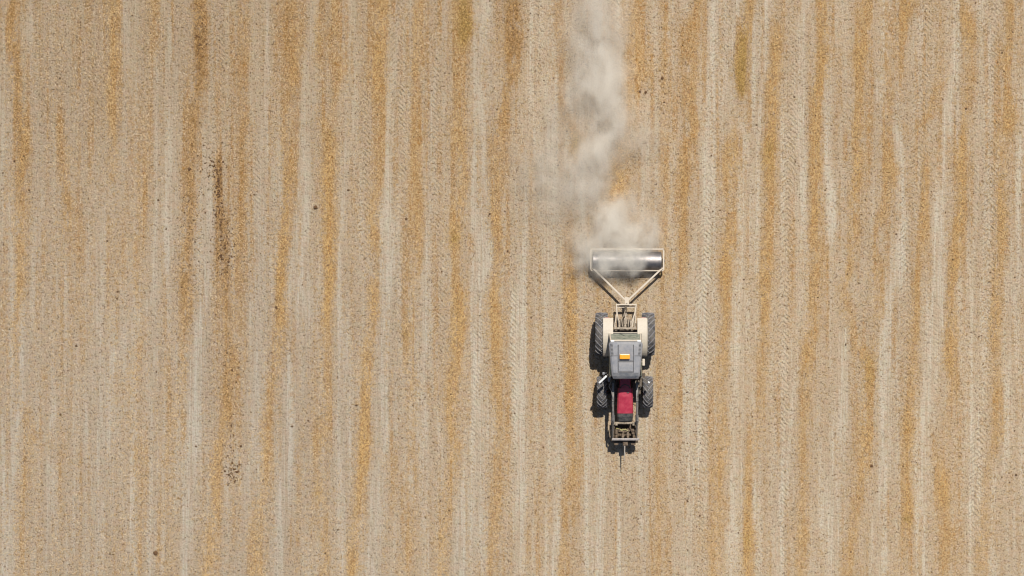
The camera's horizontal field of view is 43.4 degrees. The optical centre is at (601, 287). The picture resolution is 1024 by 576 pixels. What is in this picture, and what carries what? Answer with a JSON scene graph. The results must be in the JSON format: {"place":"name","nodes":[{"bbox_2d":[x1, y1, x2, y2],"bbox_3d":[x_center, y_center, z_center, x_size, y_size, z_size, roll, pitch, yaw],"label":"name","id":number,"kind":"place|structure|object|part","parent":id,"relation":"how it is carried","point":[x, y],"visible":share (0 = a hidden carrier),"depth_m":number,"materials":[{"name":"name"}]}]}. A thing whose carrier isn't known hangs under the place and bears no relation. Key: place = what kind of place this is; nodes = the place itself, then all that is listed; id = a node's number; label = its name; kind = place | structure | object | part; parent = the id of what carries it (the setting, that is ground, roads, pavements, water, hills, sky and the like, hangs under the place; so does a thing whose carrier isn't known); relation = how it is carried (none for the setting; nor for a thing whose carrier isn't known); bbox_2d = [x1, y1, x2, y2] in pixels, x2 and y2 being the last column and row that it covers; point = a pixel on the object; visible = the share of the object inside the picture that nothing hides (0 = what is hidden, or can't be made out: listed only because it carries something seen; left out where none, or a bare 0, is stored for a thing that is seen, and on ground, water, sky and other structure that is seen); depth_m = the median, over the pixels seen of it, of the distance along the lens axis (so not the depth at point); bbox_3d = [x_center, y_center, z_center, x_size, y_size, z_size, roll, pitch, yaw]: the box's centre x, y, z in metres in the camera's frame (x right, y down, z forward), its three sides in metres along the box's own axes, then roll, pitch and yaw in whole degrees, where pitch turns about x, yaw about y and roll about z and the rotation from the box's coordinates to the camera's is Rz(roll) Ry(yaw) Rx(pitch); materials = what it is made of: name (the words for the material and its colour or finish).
{"place":"outdoors","nodes":[
{"label":"outdoors","id":0,"kind":"place"},
{"bbox_2d":[0,0,1023,575],"bbox_3d":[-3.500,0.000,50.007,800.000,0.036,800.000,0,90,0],"label":"ground","id":1,"kind":"structure","parent":0,"point":[478,222],"depth_m":50.01,"materials":[{"name":"soil"}]},
{"bbox_2d":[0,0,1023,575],"bbox_3d":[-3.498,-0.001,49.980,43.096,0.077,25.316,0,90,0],"label":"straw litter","id":2,"kind":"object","parent":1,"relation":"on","point":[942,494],"visible":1,"depth_m":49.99,"materials":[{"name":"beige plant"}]},
{"bbox_2d":[1,0,1023,574],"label":"soil crumbs","id":3,"kind":"object","parent":1,"relation":"on","point":[431,282],"visible":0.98,"depth_m":49.99,"materials":[{"name":"brown soil"}]},
{"bbox_2d":[595,304,654,461],"bbox_3d":[0.894,3.611,48.580,2.270,2.840,6.144,0,90,0],"label":"tractor","id":4,"kind":"object","parent":1,"relation":"on","point":[624,347],"visible":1,"depth_m":48.46,"materials":[{"name":"metal"}]},
{"bbox_3d":[0.894,1.839,47.890,1.100,0.863,0.296,0,90,0],"label":"rear window","id":5,"kind":"part","parent":4,"relation":"part of","materials":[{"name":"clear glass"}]},
{"bbox_2d":[589,248,664,303],"bbox_3d":[0.991,-0.458,49.635,2.936,0.728,2.152,0,90,0],"label":"field roller","id":6,"kind":"object","parent":1,"relation":"on","point":[627,261],"visible":1,"depth_m":49.37,"materials":[{"name":"metal"}]}
]}

